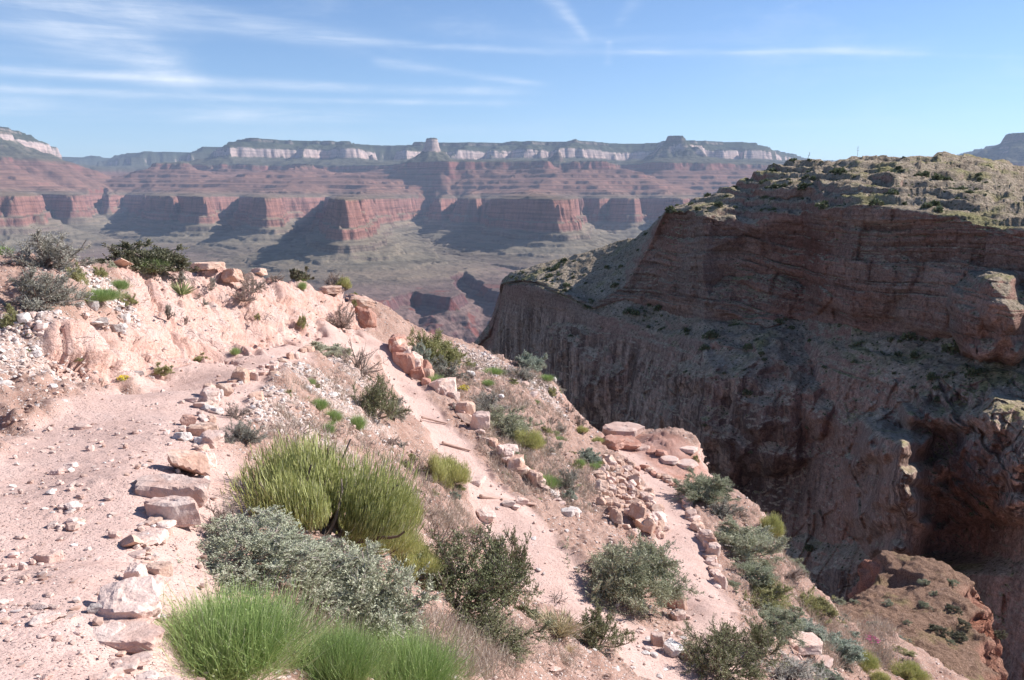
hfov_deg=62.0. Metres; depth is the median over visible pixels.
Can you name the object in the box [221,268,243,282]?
boulder
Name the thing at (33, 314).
loose stone
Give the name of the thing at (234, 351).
rabbitbrush
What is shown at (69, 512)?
loose stone
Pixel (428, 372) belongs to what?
edge stone
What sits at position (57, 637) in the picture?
loose stone
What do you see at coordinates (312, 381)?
rabbitbrush
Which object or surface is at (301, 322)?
desert bush
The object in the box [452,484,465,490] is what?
desert bush
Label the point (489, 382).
rabbitbrush
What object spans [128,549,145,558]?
edge stone
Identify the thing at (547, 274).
scrub bush
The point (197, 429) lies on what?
boulder
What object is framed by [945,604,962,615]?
scrub bush
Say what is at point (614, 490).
rubble stone
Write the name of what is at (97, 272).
desert bush
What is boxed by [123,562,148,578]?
boulder
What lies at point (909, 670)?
ephedra bush
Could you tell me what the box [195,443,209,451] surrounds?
edge stone
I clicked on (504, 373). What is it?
twiggy bush
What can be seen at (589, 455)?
sagebrush
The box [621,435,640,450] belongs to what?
ledge block
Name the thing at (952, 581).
saltbush
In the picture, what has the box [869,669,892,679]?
ephedra bush
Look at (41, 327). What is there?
loose stone
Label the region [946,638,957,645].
saltbush
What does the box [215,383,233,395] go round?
boulder
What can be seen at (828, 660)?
boulder
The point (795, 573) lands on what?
dry bush
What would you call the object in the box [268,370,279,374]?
loose stone
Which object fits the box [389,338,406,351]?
edge stone
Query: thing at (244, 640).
clump
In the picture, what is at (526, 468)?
edge stone
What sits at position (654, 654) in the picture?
loose stone
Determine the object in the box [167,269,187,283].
twiggy bush
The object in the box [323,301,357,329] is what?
dry bush
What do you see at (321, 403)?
rabbitbrush
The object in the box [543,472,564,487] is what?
rabbitbrush
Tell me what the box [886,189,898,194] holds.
scrub bush
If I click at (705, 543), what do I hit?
edge stone
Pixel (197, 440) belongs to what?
edge stone
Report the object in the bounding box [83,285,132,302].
rabbitbrush
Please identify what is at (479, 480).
stone slab
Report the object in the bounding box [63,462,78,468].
stone
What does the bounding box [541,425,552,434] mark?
desert bush
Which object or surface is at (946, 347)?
scrub bush
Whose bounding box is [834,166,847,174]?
scrub bush
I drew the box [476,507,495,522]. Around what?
boulder
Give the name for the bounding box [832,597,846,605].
saltbush
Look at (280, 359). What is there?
edge stone
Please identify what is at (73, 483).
loose stone
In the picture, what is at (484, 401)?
twiggy bush
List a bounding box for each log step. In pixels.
[421,416,446,423]
[442,441,470,450]
[479,494,536,505]
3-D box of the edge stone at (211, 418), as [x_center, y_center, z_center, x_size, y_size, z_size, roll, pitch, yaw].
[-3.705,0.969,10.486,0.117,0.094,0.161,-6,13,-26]
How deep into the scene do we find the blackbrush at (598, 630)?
14.08 m
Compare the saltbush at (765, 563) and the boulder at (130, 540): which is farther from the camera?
the saltbush at (765, 563)
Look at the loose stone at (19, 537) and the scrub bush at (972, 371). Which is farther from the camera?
the scrub bush at (972, 371)
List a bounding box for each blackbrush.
[351,372,412,422]
[399,519,544,632]
[459,597,558,668]
[475,524,537,613]
[519,606,550,620]
[565,596,637,654]
[677,612,792,679]
[723,613,783,655]
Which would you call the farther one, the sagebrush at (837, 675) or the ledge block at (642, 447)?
the ledge block at (642, 447)
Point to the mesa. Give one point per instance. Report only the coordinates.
(872, 459)
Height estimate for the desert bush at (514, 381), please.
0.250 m
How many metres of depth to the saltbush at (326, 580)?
6.49 m
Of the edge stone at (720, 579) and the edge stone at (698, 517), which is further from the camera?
the edge stone at (698, 517)
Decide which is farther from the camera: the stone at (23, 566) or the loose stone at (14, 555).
the loose stone at (14, 555)
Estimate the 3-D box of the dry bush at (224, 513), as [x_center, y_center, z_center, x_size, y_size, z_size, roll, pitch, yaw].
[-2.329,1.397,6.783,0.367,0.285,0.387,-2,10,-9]
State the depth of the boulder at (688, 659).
15.47 m
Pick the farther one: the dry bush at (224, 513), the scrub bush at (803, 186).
the scrub bush at (803, 186)
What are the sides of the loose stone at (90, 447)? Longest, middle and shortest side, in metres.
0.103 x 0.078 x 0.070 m
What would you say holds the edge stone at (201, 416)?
on the hillside
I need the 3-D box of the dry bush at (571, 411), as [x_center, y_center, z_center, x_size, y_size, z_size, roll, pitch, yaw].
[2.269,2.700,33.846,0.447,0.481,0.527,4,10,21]
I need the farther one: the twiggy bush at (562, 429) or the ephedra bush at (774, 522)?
the twiggy bush at (562, 429)
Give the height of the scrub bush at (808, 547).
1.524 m
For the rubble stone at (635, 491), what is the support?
on the hillside
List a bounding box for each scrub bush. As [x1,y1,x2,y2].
[86,257,105,263]
[102,238,200,274]
[113,253,132,262]
[289,266,314,280]
[545,273,552,277]
[610,282,618,287]
[622,306,632,313]
[630,309,639,315]
[653,305,661,311]
[664,205,675,212]
[698,344,710,350]
[701,330,718,338]
[714,201,722,207]
[742,343,752,350]
[742,389,752,394]
[768,183,778,188]
[773,317,784,323]
[776,183,787,188]
[797,182,808,190]
[803,543,814,551]
[814,200,828,206]
[818,202,829,209]
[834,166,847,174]
[853,341,861,346]
[868,197,884,206]
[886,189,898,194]
[886,336,893,341]
[894,351,902,356]
[899,331,917,340]
[909,351,920,358]
[921,201,932,208]
[922,171,929,177]
[926,371,941,381]
[928,200,940,205]
[928,624,951,636]
[931,174,942,180]
[932,385,940,389]
[933,205,944,211]
[933,396,939,401]
[941,341,959,354]
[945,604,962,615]
[949,630,968,641]
[958,185,968,189]
[958,617,972,630]
[962,367,981,377]
[978,501,988,507]
[994,630,1007,639]
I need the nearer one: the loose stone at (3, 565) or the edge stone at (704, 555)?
the loose stone at (3, 565)
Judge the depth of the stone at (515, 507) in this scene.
19.84 m
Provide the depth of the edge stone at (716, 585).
20.40 m
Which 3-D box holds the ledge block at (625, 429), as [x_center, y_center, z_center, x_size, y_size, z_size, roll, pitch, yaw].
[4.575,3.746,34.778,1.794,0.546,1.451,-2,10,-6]
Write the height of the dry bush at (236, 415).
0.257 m
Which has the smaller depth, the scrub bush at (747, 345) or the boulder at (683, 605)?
the boulder at (683, 605)
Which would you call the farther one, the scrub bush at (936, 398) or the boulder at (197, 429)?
the scrub bush at (936, 398)
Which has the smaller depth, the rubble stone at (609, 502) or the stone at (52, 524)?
the stone at (52, 524)
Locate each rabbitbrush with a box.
[0,245,13,254]
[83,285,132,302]
[109,277,132,289]
[134,257,170,272]
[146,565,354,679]
[229,347,243,354]
[267,604,401,679]
[297,279,307,290]
[309,378,315,384]
[309,396,331,410]
[321,421,336,433]
[325,408,345,422]
[346,413,370,429]
[361,609,505,679]
[424,372,443,381]
[479,365,507,375]
[482,378,495,385]
[538,372,556,381]
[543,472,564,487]
[554,435,567,440]
[573,458,587,465]
[589,462,599,468]
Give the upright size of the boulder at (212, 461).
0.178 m
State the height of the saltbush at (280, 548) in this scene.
0.356 m
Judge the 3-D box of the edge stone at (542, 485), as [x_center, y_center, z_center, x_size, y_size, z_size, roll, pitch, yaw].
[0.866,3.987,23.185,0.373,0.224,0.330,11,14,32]
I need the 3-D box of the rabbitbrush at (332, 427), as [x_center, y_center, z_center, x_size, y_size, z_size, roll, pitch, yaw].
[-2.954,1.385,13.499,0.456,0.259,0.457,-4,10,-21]
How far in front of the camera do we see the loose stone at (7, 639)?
3.76 m
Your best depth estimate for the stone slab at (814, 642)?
19.75 m
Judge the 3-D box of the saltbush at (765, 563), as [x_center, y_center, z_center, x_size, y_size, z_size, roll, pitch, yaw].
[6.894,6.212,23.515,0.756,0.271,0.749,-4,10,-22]
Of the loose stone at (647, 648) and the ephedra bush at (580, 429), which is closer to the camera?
the loose stone at (647, 648)
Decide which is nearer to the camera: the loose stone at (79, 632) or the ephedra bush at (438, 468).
the loose stone at (79, 632)
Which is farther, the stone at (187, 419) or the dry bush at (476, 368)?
the dry bush at (476, 368)
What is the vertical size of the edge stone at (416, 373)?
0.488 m
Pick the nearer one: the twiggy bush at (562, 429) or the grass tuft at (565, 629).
the grass tuft at (565, 629)
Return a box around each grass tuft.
[527,603,596,642]
[564,644,575,652]
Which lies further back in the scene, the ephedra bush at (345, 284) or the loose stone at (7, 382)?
the ephedra bush at (345, 284)
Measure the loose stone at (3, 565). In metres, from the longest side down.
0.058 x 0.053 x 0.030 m
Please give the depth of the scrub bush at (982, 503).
110.73 m
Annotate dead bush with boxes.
[289,415,313,434]
[333,339,384,379]
[413,452,431,473]
[421,516,469,545]
[464,524,500,546]
[541,590,570,605]
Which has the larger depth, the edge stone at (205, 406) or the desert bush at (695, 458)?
the desert bush at (695, 458)
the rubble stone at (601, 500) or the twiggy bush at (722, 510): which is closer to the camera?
the rubble stone at (601, 500)
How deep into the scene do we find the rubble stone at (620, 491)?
25.26 m
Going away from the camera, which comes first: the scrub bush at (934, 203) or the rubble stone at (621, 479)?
the rubble stone at (621, 479)
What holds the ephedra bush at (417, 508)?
on the hillside
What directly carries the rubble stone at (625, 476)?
on the hillside
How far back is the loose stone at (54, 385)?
10.85 m
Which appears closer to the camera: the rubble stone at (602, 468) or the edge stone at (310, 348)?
the edge stone at (310, 348)
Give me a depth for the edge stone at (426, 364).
28.63 m
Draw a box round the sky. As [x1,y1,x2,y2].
[0,0,1023,160]
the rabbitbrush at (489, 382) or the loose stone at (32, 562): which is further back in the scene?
the rabbitbrush at (489, 382)
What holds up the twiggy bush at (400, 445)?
on the hillside
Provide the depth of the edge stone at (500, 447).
24.28 m
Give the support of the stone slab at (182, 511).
on the hillside
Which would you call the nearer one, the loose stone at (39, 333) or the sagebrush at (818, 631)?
the loose stone at (39, 333)
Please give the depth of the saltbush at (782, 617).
19.63 m
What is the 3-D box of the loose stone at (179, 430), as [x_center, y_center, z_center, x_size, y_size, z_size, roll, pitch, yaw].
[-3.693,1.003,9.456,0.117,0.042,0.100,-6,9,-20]
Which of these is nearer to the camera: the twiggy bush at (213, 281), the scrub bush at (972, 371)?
the twiggy bush at (213, 281)
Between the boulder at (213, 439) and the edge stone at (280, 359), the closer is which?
the boulder at (213, 439)
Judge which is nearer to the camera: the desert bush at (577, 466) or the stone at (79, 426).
the stone at (79, 426)
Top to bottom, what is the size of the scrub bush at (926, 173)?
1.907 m
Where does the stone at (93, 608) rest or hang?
on the hillside
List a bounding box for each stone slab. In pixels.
[135,473,210,507]
[144,495,200,526]
[155,676,182,679]
[185,396,201,402]
[190,262,224,269]
[468,475,485,485]
[791,631,822,655]
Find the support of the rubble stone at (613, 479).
on the hillside
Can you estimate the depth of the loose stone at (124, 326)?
15.65 m
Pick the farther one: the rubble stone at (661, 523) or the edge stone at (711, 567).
the rubble stone at (661, 523)
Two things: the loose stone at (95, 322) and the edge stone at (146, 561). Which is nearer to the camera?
the edge stone at (146, 561)
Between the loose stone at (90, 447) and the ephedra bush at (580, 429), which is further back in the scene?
the ephedra bush at (580, 429)
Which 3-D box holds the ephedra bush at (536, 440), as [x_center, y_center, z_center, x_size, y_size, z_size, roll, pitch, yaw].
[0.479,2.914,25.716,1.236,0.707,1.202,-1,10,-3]
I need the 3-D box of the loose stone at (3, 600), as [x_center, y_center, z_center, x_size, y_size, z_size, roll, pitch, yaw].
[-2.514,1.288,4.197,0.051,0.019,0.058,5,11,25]
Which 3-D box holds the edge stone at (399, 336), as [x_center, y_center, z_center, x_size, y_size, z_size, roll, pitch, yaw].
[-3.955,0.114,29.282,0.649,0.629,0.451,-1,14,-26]
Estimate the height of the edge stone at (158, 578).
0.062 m
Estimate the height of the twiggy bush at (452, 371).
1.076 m
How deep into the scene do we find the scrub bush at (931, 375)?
127.42 m
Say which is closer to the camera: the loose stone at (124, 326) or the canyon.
the loose stone at (124, 326)
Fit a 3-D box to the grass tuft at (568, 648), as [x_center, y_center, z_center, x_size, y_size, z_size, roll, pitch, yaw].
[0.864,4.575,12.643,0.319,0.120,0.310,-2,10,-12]
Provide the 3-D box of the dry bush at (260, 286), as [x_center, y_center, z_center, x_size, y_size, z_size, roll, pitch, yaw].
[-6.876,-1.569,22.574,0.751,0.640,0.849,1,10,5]
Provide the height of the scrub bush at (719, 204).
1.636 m
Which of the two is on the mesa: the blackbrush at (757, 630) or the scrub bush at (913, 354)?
the scrub bush at (913, 354)
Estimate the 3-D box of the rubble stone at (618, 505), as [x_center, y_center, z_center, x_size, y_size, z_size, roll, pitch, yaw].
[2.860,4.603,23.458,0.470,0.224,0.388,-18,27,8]
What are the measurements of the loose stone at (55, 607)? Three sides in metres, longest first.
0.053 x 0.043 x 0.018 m
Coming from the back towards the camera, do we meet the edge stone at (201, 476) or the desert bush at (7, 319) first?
the desert bush at (7, 319)
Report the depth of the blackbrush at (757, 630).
16.89 m
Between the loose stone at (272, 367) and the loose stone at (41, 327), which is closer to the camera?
the loose stone at (41, 327)
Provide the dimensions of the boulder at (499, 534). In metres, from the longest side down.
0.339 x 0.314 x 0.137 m
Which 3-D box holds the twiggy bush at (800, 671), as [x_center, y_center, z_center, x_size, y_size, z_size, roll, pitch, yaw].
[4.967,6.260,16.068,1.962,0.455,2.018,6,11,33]
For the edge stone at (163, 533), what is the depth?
5.91 m
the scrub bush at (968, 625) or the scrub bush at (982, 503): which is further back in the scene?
the scrub bush at (982, 503)
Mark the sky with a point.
(833, 80)
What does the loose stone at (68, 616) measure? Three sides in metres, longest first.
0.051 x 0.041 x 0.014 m
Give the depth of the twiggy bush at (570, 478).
23.79 m
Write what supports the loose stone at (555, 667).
on the hillside
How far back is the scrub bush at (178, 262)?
20.19 m
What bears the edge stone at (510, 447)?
on the hillside
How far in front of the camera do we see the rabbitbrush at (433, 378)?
28.31 m
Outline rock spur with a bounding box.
[833,550,1007,679]
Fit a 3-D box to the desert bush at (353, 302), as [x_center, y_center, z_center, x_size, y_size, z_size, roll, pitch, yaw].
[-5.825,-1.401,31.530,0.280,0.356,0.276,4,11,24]
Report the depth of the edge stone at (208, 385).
11.88 m
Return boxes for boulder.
[96,575,161,619]
[96,618,164,653]
[113,258,132,265]
[119,535,143,546]
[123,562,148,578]
[146,561,173,576]
[167,449,210,475]
[186,422,218,436]
[199,386,219,404]
[199,429,224,448]
[201,452,217,467]
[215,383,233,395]
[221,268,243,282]
[231,367,249,383]
[247,391,263,399]
[250,268,267,275]
[317,285,341,293]
[348,296,374,307]
[354,306,376,327]
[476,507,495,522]
[491,533,505,539]
[650,632,664,646]
[663,599,676,608]
[663,638,683,657]
[670,609,685,620]
[676,597,686,609]
[681,650,694,660]
[812,655,833,669]
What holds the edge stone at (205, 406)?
on the hillside
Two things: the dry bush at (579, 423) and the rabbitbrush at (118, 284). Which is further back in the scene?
the dry bush at (579, 423)
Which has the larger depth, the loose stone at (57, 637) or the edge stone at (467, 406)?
the edge stone at (467, 406)
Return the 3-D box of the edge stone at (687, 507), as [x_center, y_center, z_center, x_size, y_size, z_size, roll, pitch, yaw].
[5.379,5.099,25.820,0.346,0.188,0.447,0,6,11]
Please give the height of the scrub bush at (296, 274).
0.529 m
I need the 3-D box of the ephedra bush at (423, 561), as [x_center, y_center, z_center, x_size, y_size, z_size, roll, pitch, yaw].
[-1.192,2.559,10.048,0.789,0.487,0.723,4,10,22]
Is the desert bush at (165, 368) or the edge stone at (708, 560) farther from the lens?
the edge stone at (708, 560)
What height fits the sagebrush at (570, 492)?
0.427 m
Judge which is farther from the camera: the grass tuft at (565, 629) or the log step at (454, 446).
the log step at (454, 446)
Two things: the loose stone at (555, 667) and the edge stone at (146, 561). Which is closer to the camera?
the edge stone at (146, 561)
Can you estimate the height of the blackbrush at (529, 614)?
0.318 m
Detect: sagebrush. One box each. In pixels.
[411,339,431,361]
[449,491,460,499]
[515,349,548,370]
[561,489,577,499]
[577,447,601,463]
[789,617,827,641]
[812,659,843,679]
[823,631,867,669]
[844,625,861,639]
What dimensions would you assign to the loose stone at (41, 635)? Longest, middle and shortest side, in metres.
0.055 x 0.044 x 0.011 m
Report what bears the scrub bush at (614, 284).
on the mesa
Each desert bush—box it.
[0,303,22,328]
[65,261,90,284]
[92,266,108,277]
[119,292,138,305]
[150,361,174,375]
[193,352,209,361]
[254,313,259,320]
[284,389,291,396]
[296,312,308,329]
[351,298,357,305]
[402,459,411,467]
[406,327,477,368]
[406,452,418,461]
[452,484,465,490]
[508,378,518,384]
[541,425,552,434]
[548,387,562,396]
[569,462,582,470]
[693,455,699,462]
[742,577,795,613]
[799,584,844,624]
[892,645,917,656]
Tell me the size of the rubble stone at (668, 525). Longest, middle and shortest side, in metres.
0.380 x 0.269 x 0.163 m
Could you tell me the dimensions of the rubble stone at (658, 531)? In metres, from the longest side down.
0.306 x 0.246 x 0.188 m
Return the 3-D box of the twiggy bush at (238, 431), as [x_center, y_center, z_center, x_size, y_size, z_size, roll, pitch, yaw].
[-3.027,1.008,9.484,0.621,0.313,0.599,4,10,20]
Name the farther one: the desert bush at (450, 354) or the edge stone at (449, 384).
the desert bush at (450, 354)
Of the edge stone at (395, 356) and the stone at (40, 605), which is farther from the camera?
the edge stone at (395, 356)
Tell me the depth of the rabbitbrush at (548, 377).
34.47 m
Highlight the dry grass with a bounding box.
[249,328,906,679]
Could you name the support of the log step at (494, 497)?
on the hillside
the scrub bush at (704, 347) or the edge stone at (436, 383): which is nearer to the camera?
the edge stone at (436, 383)
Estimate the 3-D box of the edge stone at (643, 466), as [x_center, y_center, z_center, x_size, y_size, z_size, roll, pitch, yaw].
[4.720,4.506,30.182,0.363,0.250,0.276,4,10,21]
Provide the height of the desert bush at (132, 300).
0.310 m
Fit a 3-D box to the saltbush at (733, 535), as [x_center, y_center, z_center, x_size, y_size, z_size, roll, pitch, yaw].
[6.464,5.540,23.578,2.688,0.987,2.376,0,10,0]
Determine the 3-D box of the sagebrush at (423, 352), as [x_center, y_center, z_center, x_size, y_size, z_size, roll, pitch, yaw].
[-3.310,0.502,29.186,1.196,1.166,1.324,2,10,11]
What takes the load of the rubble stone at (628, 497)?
on the hillside
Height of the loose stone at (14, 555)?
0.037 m
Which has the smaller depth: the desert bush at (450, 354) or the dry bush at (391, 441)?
the dry bush at (391, 441)
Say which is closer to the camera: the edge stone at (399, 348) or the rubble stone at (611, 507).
the rubble stone at (611, 507)
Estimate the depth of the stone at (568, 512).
21.10 m
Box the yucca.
[168,278,196,294]
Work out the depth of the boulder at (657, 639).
15.73 m
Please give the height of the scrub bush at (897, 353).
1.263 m
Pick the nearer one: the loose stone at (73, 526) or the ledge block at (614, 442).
the loose stone at (73, 526)
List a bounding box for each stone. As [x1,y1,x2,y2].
[0,380,11,385]
[0,563,6,568]
[0,598,8,604]
[4,636,12,641]
[7,552,19,557]
[14,534,24,539]
[16,312,32,322]
[18,562,27,569]
[27,322,34,326]
[28,559,35,564]
[28,611,60,626]
[29,602,48,609]
[30,311,36,317]
[32,350,41,357]
[33,323,47,330]
[33,548,63,562]
[36,331,43,335]
[37,634,47,637]
[40,673,53,679]
[45,488,54,493]
[47,520,57,528]
[48,383,57,388]
[48,466,65,474]
[49,631,60,636]
[51,604,59,609]
[53,635,62,640]
[57,504,65,509]
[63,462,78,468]
[64,500,82,510]
[64,510,73,514]
[64,613,75,618]
[65,522,79,530]
[66,517,77,522]
[67,480,75,486]
[73,423,91,429]
[73,629,82,635]
[75,493,83,497]
[82,312,89,318]
[85,445,94,450]
[86,603,102,613]
[87,300,98,310]
[88,673,104,679]
[90,321,103,324]
[93,621,125,636]
[95,317,108,325]
[98,672,114,679]
[102,667,123,679]
[103,617,124,622]
[108,529,121,538]
[109,324,122,331]
[109,656,139,672]
[113,659,122,664]
[116,651,126,656]
[116,678,133,679]
[119,314,130,323]
[120,323,127,329]
[128,530,160,545]
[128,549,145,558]
[131,651,152,666]
[133,370,143,375]
[135,670,158,679]
[140,560,150,563]
[145,617,153,623]
[147,514,163,524]
[148,528,168,544]
[153,574,170,587]
[155,519,176,528]
[156,581,164,595]
[167,527,173,534]
[172,432,192,440]
[174,428,184,431]
[180,414,196,425]
[193,402,207,407]
[194,437,201,444]
[194,475,209,479]
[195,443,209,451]
[198,414,206,418]
[200,404,213,410]
[203,383,215,387]
[207,414,216,422]
[209,407,223,414]
[227,378,237,382]
[250,372,258,380]
[258,371,267,374]
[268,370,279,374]
[269,360,278,365]
[269,365,275,371]
[278,357,287,361]
[286,352,293,359]
[291,351,299,358]
[299,348,306,352]
[302,346,314,351]
[388,337,398,352]
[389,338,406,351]
[390,334,406,339]
[391,343,406,353]
[392,352,403,365]
[399,353,414,373]
[409,366,424,379]
[411,351,422,367]
[421,377,430,384]
[423,359,431,368]
[423,368,433,377]
[428,378,446,393]
[434,385,446,393]
[441,377,456,396]
[447,391,459,401]
[455,400,475,414]
[456,413,471,424]
[469,411,489,429]
[475,429,484,434]
[489,437,497,447]
[496,444,503,453]
[501,456,510,463]
[502,500,515,506]
[503,444,518,453]
[503,451,513,456]
[506,454,524,470]
[511,505,519,509]
[514,465,529,476]
[515,497,528,504]
[528,469,542,485]
[530,391,537,396]
[538,483,549,489]
[549,666,560,670]
[550,488,559,496]
[560,507,574,516]
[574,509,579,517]
[595,479,608,495]
[596,474,605,479]
[596,496,606,504]
[598,466,605,472]
[604,455,617,463]
[606,499,611,505]
[607,460,616,467]
[608,476,615,482]
[608,506,617,511]
[609,508,622,523]
[610,488,616,494]
[612,502,623,508]
[613,467,623,472]
[617,489,624,494]
[618,476,625,482]
[621,474,629,479]
[622,465,632,471]
[622,494,631,500]
[622,524,630,528]
[626,530,636,538]
[627,461,635,465]
[627,479,636,486]
[628,474,639,486]
[628,502,646,519]
[629,489,637,496]
[635,518,644,530]
[639,491,650,498]
[640,464,649,469]
[640,516,656,534]
[643,645,651,650]
[644,488,653,492]
[644,502,651,508]
[645,495,652,501]
[648,513,657,525]
[650,504,664,512]
[650,651,657,658]
[651,511,667,522]
[653,528,661,538]
[656,673,662,678]
[658,520,665,531]
[662,475,673,482]
[665,522,671,530]
[681,500,690,504]
[684,504,693,510]
[685,509,696,516]
[688,515,700,521]
[689,522,704,531]
[698,529,712,541]
[701,533,715,542]
[702,553,717,559]
[703,540,708,547]
[705,557,714,564]
[706,542,720,557]
[708,565,718,570]
[710,562,721,570]
[712,581,721,588]
[714,572,727,589]
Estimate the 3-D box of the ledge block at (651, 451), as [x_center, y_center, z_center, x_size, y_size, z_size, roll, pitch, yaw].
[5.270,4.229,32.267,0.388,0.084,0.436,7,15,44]
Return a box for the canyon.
[0,127,1023,342]
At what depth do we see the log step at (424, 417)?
25.10 m
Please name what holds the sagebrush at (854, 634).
on the hillside
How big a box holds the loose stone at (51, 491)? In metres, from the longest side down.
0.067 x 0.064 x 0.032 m
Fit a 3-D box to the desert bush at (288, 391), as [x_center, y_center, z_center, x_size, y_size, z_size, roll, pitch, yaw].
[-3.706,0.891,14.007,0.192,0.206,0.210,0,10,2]
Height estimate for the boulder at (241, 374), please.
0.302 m
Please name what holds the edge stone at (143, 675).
on the hillside
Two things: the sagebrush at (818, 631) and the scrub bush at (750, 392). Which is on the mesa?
the scrub bush at (750, 392)
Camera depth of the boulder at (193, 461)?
7.67 m
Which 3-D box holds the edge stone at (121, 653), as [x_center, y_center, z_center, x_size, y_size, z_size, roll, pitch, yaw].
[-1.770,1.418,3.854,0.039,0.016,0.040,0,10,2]
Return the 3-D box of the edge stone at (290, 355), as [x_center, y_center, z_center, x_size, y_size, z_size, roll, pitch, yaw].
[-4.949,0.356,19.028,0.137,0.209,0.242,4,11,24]
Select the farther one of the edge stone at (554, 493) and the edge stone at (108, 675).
the edge stone at (554, 493)
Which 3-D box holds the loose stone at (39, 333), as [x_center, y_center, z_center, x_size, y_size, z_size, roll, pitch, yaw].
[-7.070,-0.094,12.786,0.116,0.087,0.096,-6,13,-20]
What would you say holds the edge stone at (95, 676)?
on the hillside
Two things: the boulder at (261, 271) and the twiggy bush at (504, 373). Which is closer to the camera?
the boulder at (261, 271)
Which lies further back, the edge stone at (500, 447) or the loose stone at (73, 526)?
the edge stone at (500, 447)
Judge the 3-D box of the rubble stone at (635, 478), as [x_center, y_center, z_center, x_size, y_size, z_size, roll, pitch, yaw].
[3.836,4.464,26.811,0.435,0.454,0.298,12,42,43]
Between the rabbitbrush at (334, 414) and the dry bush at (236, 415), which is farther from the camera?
the rabbitbrush at (334, 414)
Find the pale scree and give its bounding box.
[0,264,569,494]
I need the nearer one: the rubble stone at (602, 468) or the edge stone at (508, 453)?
the edge stone at (508, 453)
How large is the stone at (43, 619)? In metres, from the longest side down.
0.137 x 0.078 x 0.043 m
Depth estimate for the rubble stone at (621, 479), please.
26.44 m
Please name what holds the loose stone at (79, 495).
on the hillside
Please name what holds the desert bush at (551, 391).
on the hillside
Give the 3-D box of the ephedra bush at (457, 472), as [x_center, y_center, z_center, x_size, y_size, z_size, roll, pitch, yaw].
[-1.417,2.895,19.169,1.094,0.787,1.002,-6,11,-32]
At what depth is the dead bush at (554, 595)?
16.35 m
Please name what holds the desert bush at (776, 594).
on the hillside
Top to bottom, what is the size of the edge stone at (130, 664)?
0.026 m
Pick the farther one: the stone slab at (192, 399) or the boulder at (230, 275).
the boulder at (230, 275)
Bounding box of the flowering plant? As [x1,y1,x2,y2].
[116,375,130,380]
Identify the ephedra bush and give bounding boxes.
[219,423,429,548]
[330,514,428,560]
[335,276,352,290]
[390,537,446,580]
[400,488,423,519]
[421,450,449,483]
[436,452,473,489]
[512,428,546,449]
[576,425,589,433]
[591,435,605,442]
[758,509,785,536]
[856,647,882,673]
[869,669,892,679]
[888,658,934,679]
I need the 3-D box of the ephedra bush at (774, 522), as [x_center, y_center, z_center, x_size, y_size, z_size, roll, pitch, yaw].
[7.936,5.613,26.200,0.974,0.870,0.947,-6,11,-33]
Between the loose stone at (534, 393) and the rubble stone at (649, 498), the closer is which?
the rubble stone at (649, 498)
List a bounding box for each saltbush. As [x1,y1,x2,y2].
[105,260,117,268]
[176,504,355,597]
[277,534,390,620]
[299,531,448,655]
[304,340,342,355]
[326,345,355,357]
[489,404,545,439]
[557,527,704,620]
[671,466,741,505]
[711,514,790,566]
[727,578,742,592]
[729,557,779,592]
[752,602,808,647]
[758,559,773,570]
[788,556,805,569]
[789,606,806,616]
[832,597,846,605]
[849,599,860,604]
[882,598,893,606]
[902,619,912,625]
[917,579,930,584]
[917,600,932,609]
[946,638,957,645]
[947,578,959,586]
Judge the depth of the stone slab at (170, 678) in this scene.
3.40 m
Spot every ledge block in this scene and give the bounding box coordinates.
[602,422,645,436]
[602,434,625,449]
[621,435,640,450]
[635,443,649,450]
[646,449,654,453]
[655,449,667,455]
[660,455,678,464]
[676,459,698,468]
[679,446,697,453]
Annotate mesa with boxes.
[474,151,1023,679]
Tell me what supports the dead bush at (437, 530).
on the hillside
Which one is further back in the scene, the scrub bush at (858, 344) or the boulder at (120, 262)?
the scrub bush at (858, 344)
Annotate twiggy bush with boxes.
[0,226,98,268]
[1,256,96,310]
[165,304,175,319]
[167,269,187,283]
[209,276,216,286]
[218,418,267,444]
[379,396,409,422]
[396,441,407,449]
[428,353,467,378]
[467,391,506,412]
[501,366,514,374]
[512,366,536,380]
[554,422,566,432]
[557,468,579,493]
[706,496,747,518]
[751,650,834,679]
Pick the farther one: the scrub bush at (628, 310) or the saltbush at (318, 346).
the scrub bush at (628, 310)
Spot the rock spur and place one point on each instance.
(893, 576)
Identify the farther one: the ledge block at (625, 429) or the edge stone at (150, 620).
the ledge block at (625, 429)
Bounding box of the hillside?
[0,253,968,679]
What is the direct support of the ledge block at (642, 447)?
on the hillside
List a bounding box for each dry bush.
[183,315,189,324]
[203,500,244,527]
[207,280,214,290]
[222,402,251,420]
[230,281,256,301]
[239,270,269,292]
[267,272,284,281]
[321,269,350,285]
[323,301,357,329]
[387,435,400,445]
[465,365,479,370]
[466,370,475,378]
[550,416,558,423]
[565,402,574,412]
[570,414,592,428]
[784,562,808,582]
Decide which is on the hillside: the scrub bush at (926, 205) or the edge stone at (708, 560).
the edge stone at (708, 560)
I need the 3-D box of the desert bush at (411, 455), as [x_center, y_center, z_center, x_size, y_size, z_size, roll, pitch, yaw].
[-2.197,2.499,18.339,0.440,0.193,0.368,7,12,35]
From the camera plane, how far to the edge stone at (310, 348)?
20.37 m
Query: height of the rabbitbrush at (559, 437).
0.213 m
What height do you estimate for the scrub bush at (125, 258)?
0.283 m
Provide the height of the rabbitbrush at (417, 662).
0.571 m
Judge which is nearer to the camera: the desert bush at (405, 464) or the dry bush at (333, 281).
the desert bush at (405, 464)
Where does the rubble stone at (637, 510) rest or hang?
on the hillside
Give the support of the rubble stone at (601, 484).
on the hillside
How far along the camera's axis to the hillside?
14.97 m
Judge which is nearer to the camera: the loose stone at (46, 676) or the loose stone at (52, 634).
the loose stone at (46, 676)
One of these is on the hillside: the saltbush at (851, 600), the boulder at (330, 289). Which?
the boulder at (330, 289)

